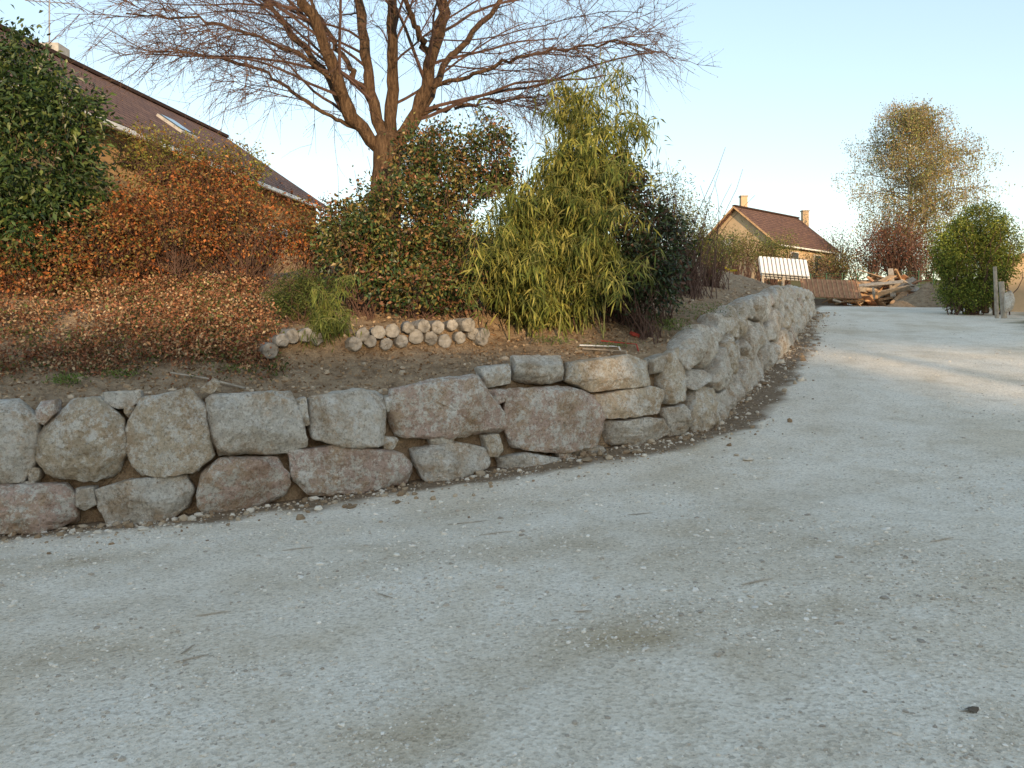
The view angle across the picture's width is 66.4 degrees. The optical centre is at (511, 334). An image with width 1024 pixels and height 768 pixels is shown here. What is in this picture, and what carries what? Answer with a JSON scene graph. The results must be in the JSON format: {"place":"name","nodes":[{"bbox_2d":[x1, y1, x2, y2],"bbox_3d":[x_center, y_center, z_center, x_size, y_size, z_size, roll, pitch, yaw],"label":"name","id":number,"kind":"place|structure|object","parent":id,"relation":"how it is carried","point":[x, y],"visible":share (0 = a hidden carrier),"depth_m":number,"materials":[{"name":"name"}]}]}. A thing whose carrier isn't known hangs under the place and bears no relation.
{"place":"outdoors","nodes":[
{"label":"outdoors","id":0,"kind":"place"},
{"bbox_2d":[0,234,770,407],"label":"earth embankment","id":1,"kind":"structure","parent":0,"point":[497,324],"depth_m":10.43,"materials":[{"name":"soil"}]},
{"bbox_2d":[0,4,133,291],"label":"laurel tree","id":2,"kind":"object","parent":1,"relation":"on","point":[28,106],"visible":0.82,"depth_m":11.80,"materials":[{"name":"green plant"}]},
{"bbox_2d":[0,255,298,383],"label":"cotoneaster groundcover","id":3,"kind":"object","parent":1,"relation":"on","point":[211,303],"visible":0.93,"depth_m":10.23,"materials":[{"name":"orange plant"}]},
{"bbox_2d":[0,144,345,300],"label":"barberry shrub","id":4,"kind":"object","parent":1,"relation":"on","point":[211,213],"visible":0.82,"depth_m":12.14,"materials":[{"name":"orange plant"}]},
{"bbox_2d":[101,113,276,199],"bbox_3d":[-5.652,-3.017,13.758,2.941,1.618,1.848,0,0,-23],"label":"forsythia shrub","id":5,"kind":"object","parent":1,"relation":"on","point":[138,162],"visible":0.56,"depth_m":13.59,"materials":[{"name":"brown plant"}]},
{"bbox_2d":[170,372,245,388],"bbox_3d":[-3.552,0.540,9.133,1.070,0.184,0.044,0,0,19],"label":"fallen branch","id":6,"kind":"object","parent":1,"relation":"on","point":[222,382],"visible":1,"depth_m":9.14,"materials":[{"name":"grey wood"}]},
{"bbox_2d":[250,262,347,324],"bbox_3d":[-3.123,-0.586,11.344,1.355,1.074,1.054,0,0,-36],"label":"juniper shrub","id":7,"kind":"object","parent":1,"relation":"on","point":[292,302],"visible":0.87,"depth_m":11.20,"materials":[{"name":"green plant"}]},
{"bbox_2d":[297,274,363,351],"bbox_3d":[-2.468,-0.219,10.431,0.944,1.250,0.898,0,0,0],"label":"bamboo sprout","id":8,"kind":"object","parent":1,"relation":"on","point":[326,322],"visible":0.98,"depth_m":10.41,"materials":[{"name":"green plant"}]},
{"bbox_2d":[0,273,705,400],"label":"leaf litter","id":9,"kind":"object","parent":1,"relation":"on","point":[277,380],"visible":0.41,"depth_m":10.16,"materials":[{"name":"brown plant"}]},
{"bbox_2d":[14,351,693,524],"bbox_3d":[3.801,0.360,18.188,6.602,4.074,34.898,0,0,40],"label":"earth backing","id":10,"kind":"object","parent":1,"relation":"on","point":[295,490],"depth_m":8.81,"materials":[{"name":"soil"}]},
{"bbox_2d":[256,318,489,358],"bbox_3d":[-1.842,0.043,10.776,3.200,0.560,0.491,0,0,-27],"label":"log edging","id":11,"kind":"object","parent":1,"relation":"on","point":[416,330],"visible":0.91,"depth_m":10.73,"materials":[{"name":"beige wood"}]},
{"bbox_2d":[39,0,721,249],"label":"bare linden tree","id":12,"kind":"object","parent":1,"relation":"on","point":[333,74],"visible":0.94,"depth_m":14.39,"materials":[{"name":"brown plant"}]},
{"bbox_2d":[0,273,771,405],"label":"soil clods","id":13,"kind":"object","parent":1,"relation":"on","point":[402,372],"visible":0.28,"depth_m":10.35,"materials":[{"name":"brown soil"}]},
{"bbox_2d":[41,300,739,387],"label":"weeds","id":14,"kind":"object","parent":1,"relation":"on","point":[66,377],"visible":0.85,"depth_m":9.75,"materials":[{"name":"green plant"}]},
{"bbox_2d":[297,98,527,327],"bbox_3d":[-1.714,-1.918,12.452,3.603,3.876,3.103,0,0,18],"label":"holly shrub","id":15,"kind":"object","parent":1,"relation":"on","point":[390,273],"visible":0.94,"depth_m":12.01,"materials":[{"name":"green plant"}]},
{"bbox_2d":[321,145,742,298],"bbox_3d":[0.365,-1.856,13.511,7.597,2.579,3.126,0,0,0],"label":"bare suckers shrub","id":16,"kind":"object","parent":1,"relation":"on","point":[714,263],"visible":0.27,"depth_m":13.34,"materials":[{"name":"brown plant"}]},
{"bbox_2d":[452,50,679,342],"bbox_3d":[0.716,-2.104,11.806,3.687,4.715,2.650,0,0,0],"label":"bamboo clump","id":17,"kind":"object","parent":1,"relation":"on","point":[551,223],"visible":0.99,"depth_m":11.69,"materials":[{"name":"green plant"}]},
{"bbox_2d":[481,143,711,343],"bbox_3d":[1.224,-1.578,12.479,3.997,3.556,1.976,0,0,0],"label":"photinia shrub","id":18,"kind":"object","parent":1,"relation":"on","point":[669,273],"visible":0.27,"depth_m":12.16,"materials":[{"name":"green plant"}]},
{"bbox_2d":[579,340,638,353],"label":"survey rods","id":19,"kind":"object","parent":1,"relation":"on","point":[608,346],"visible":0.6,"depth_m":11.49,"materials":[{"name":"white paint"}]},
{"bbox_2d":[629,331,640,336],"bbox_3d":[1.887,0.006,12.000,0.160,0.060,0.090,19,2,-27],"label":"red brick","id":20,"kind":"object","parent":1,"relation":"on","point":[634,334],"visible":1,"depth_m":11.96,"materials":[{"name":"brick"}]},
{"bbox_2d":[648,158,750,299],"bbox_3d":[3.920,-2.022,16.646,1.855,2.820,4.809,0,0,27],"label":"willow shrub","id":21,"kind":"object","parent":1,"relation":"on","point":[720,260],"visible":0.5,"depth_m":15.93,"materials":[{"name":"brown plant"}]},
{"bbox_2d":[0,280,1023,767],"bbox_3d":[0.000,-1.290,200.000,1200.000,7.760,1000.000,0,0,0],"label":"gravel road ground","id":22,"kind":"structure","parent":0,"point":[868,396],"depth_m":4.92,"materials":[{"name":"grey gravel"}]},
{"bbox_2d":[1,86,315,274],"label":"walls","id":23,"kind":"structure","parent":22,"relation":"on","point":[108,159],"depth_m":18.95,"materials":[{"name":"beige brick"}]},
{"bbox_2d":[0,30,325,206],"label":"roof front","id":24,"kind":"structure","parent":23,"relation":"on","point":[128,108],"depth_m":23.09,"materials":[{"name":"tile"}]},
{"bbox_2d":[0,81,333,213],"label":"gutter","id":25,"kind":"object","parent":24,"relation":"attached to","point":[270,188],"visible":0.08,"depth_m":21.43,"materials":[{"name":"white paint"}]},
{"bbox_2d":[156,114,197,139],"bbox_3d":[-10.239,-6.338,23.926,1.000,0.100,0.850,34,5,8],"label":"skylight frame","id":26,"kind":"object","parent":24,"relation":"on","point":[172,124],"visible":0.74,"depth_m":23.53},
{"bbox_2d":[160,114,193,134],"bbox_3d":[-10.239,-6.407,23.926,0.840,0.050,0.700,34,5,8],"label":"skylight glass","id":27,"kind":"object","parent":26,"relation":"in","point":[174,122],"visible":0.85,"depth_m":23.78,"materials":[{"name":"blue glass"}]},
{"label":"roof back","id":28,"kind":"object","parent":23,"relation":"on","visible":0},
{"bbox_2d":[39,42,69,56],"bbox_3d":[-13.355,-7.900,22.804,0.600,1.000,0.600,0,0,0],"label":"chimney","id":29,"kind":"object","parent":28,"relation":"on","point":[56,46],"visible":0.21,"depth_m":22.57,"materials":[{"name":"concrete"}]},
{"bbox_2d":[25,0,74,44],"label":"tv antenna","id":30,"kind":"object","parent":29,"relation":"attached to","point":[49,3],"visible":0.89,"depth_m":22.48,"materials":[{"name":"metal"}]},
{"bbox_2d":[0,24,228,137],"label":"ridge cap","id":31,"kind":"object","parent":28,"relation":"on","point":[118,83],"visible":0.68,"depth_m":24.90,"materials":[{"name":"tile"}]},
{"bbox_2d":[174,654,208,662],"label":"twig on road","id":32,"kind":"object","parent":22,"relation":"on","point":[191,658],"visible":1,"depth_m":4.24,"materials":[{"name":"grey wood"}]},
{"bbox_2d":[195,611,228,615],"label":"twig on road","id":33,"kind":"object","parent":22,"relation":"on","point":[211,613],"visible":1,"depth_m":4.99,"materials":[{"name":"grey wood"}]},
{"bbox_2d":[0,284,816,534],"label":"boulders","id":34,"kind":"object","parent":22,"relation":"on","point":[732,358],"visible":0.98,"depth_m":8.91,"materials":[{"name":"stone"}]},
{"bbox_2d":[0,311,878,553],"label":"wall foot rubble","id":35,"kind":"object","parent":22,"relation":"on","point":[584,456],"depth_m":9.37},
{"bbox_2d":[448,520,487,524],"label":"twig on road","id":36,"kind":"object","parent":22,"relation":"on","point":[470,522],"visible":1,"depth_m":7.30,"materials":[{"name":"grey wood"}]},
{"bbox_2d":[0,328,1023,767],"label":"gravel stones","id":37,"kind":"object","parent":22,"relation":"on","point":[568,628],"visible":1,"depth_m":4.62,"materials":[{"name":"grey gravel"}]},
{"bbox_2d":[695,219,807,284],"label":"shrub row","id":38,"kind":"object","parent":22,"relation":"on","point":[767,247],"visible":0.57,"depth_m":53.83,"materials":[{"name":"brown plant"}]},
{"bbox_2d":[741,578,772,584],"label":"twig on road","id":39,"kind":"object","parent":22,"relation":"on","point":[755,581],"visible":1,"depth_m":5.08,"materials":[{"name":"grey wood"}]},
{"bbox_2d":[711,210,834,280],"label":"walls","id":40,"kind":"structure","parent":22,"relation":"on","point":[734,219],"depth_m":59.85,"materials":[{"name":"beige brick"}]},
{"bbox_2d":[710,208,734,237],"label":"roof back","id":41,"kind":"structure","parent":40,"relation":"on","point":[729,214],"depth_m":60.42,"materials":[{"name":"tile"}]},
{"bbox_2d":[693,207,732,250],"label":"verge board","id":42,"kind":"object","parent":41,"relation":"attached to","point":[729,211],"visible":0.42,"depth_m":60.35,"materials":[{"name":"brown wood"}]},
{"bbox_2d":[739,196,747,206],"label":"chimney","id":43,"kind":"object","parent":41,"relation":"on","point":[743,200],"visible":0.43,"depth_m":61.31,"materials":[{"name":"concrete"}]},
{"bbox_2d":[732,205,799,218],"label":"ridge cap","id":44,"kind":"object","parent":41,"relation":"on","point":[765,211],"visible":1,"depth_m":62.57,"materials":[{"name":"tile"}]},
{"bbox_2d":[734,206,840,252],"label":"roof front","id":45,"kind":"structure","parent":40,"relation":"on","point":[770,223],"depth_m":61.42,"materials":[{"name":"tile"}]},
{"bbox_2d":[733,206,777,243],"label":"verge board","id":46,"kind":"object","parent":45,"relation":"attached to","point":[749,220],"visible":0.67,"depth_m":58.47,"materials":[{"name":"brown wood"}]},
{"bbox_2d":[780,244,842,254],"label":"gutter","id":47,"kind":"object","parent":45,"relation":"attached to","point":[811,249],"visible":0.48,"depth_m":59.99,"materials":[{"name":"white paint"}]},
{"bbox_2d":[801,211,808,225],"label":"chimney","id":48,"kind":"object","parent":40,"relation":"on","point":[805,217],"visible":0.53,"depth_m":66.06,"materials":[{"name":"concrete"}]},
{"bbox_2d":[758,256,809,285],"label":"white panel stack","id":49,"kind":"object","parent":22,"relation":"on","point":[783,269],"visible":0.87,"depth_m":45.89,"materials":[{"name":"plastic"}]},
{"bbox_2d":[810,270,933,286],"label":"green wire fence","id":50,"kind":"object","parent":22,"relation":"on","point":[857,278],"visible":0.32,"depth_m":50.84,"materials":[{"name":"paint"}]},
{"bbox_2d":[814,268,945,305],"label":"wooden debris pile","id":51,"kind":"object","parent":22,"relation":"on","point":[880,290],"visible":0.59,"depth_m":41.34,"materials":[{"name":"brown wood"}]},
{"bbox_2d":[800,279,861,298],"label":"sheet","id":52,"kind":"object","parent":51,"relation":"on","point":[831,288],"visible":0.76,"depth_m":40.99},
{"bbox_2d":[798,233,978,280],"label":"field hedge","id":53,"kind":"object","parent":22,"relation":"on","point":[833,269],"visible":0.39,"depth_m":57.83,"materials":[{"name":"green plant"}]},
{"bbox_2d":[848,207,939,281],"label":"red plum shrub","id":54,"kind":"object","parent":22,"relation":"on","point":[899,264],"visible":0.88,"depth_m":56.52,"materials":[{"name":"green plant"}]},
{"bbox_2d":[818,213,1022,279],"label":"hazel shrub","id":55,"kind":"object","parent":22,"relation":"on","point":[833,240],"visible":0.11,"depth_m":64.01,"materials":[{"name":"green plant"}]},
{"bbox_2d":[885,282,956,306],"bbox_3d":[21.200,-1.967,40.000,4.200,1.396,3.000,0,0,0],"label":"soil heap","id":56,"kind":"object","parent":22,"relation":"on","point":[921,296],"visible":0.75,"depth_m":39.34,"materials":[{"name":"brown soil"}]},
{"bbox_2d":[831,93,1022,275],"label":"birch tree","id":57,"kind":"object","parent":22,"relation":"on","point":[914,124],"visible":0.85,"depth_m":58.61,"materials":[{"name":"yellow plant"}]},
{"bbox_2d":[962,706,978,712],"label":"dead leaf","id":58,"kind":"object","parent":22,"relation":"on","point":[975,709],"visible":1,"depth_m":3.25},
{"bbox_2d":[922,198,1023,314],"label":"thuja tree","id":59,"kind":"object","parent":22,"relation":"on","point":[972,292],"visible":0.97,"depth_m":31.61,"materials":[{"name":"green plant"}]},
{"bbox_2d":[993,267,998,317],"bbox_3d":[17.942,-1.549,29.000,0.208,1.921,0.138,0,0,0],"label":"wooden post","id":60,"kind":"object","parent":22,"relation":"on","point":[996,302],"visible":1,"depth_m":28.95,"materials":[{"name":"grey wood"}]},
{"bbox_2d":[998,281,1006,318],"bbox_3d":[17.879,-1.248,28.500,0.287,1.354,0.197,0,0,0],"label":"wooden post","id":61,"kind":"object","parent":22,"relation":"on","point":[1001,295],"visible":0.89,"depth_m":28.43,"materials":[{"name":"grey wood"}]},
{"bbox_2d":[989,258,1023,311],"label":"walls","id":62,"kind":"structure","parent":22,"relation":"on","point":[1019,300],"depth_m":33.84,"materials":[{"name":"beige paint"}]},
{"bbox_2d":[1004,291,1014,311],"bbox_3d":[17.840,-1.183,28.022,0.373,0.769,0.258,0,0,0],"label":"standing rock","id":63,"kind":"object","parent":22,"relation":"on","point":[1009,300],"visible":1,"depth_m":27.97,"materials":[{"name":"stone"}]},
{"bbox_2d":[0,0,1023,279],"label":"sky","id":64,"kind":"structure","parent":0,"point":[797,79],"materials":[{"name":"blue"}]}
]}

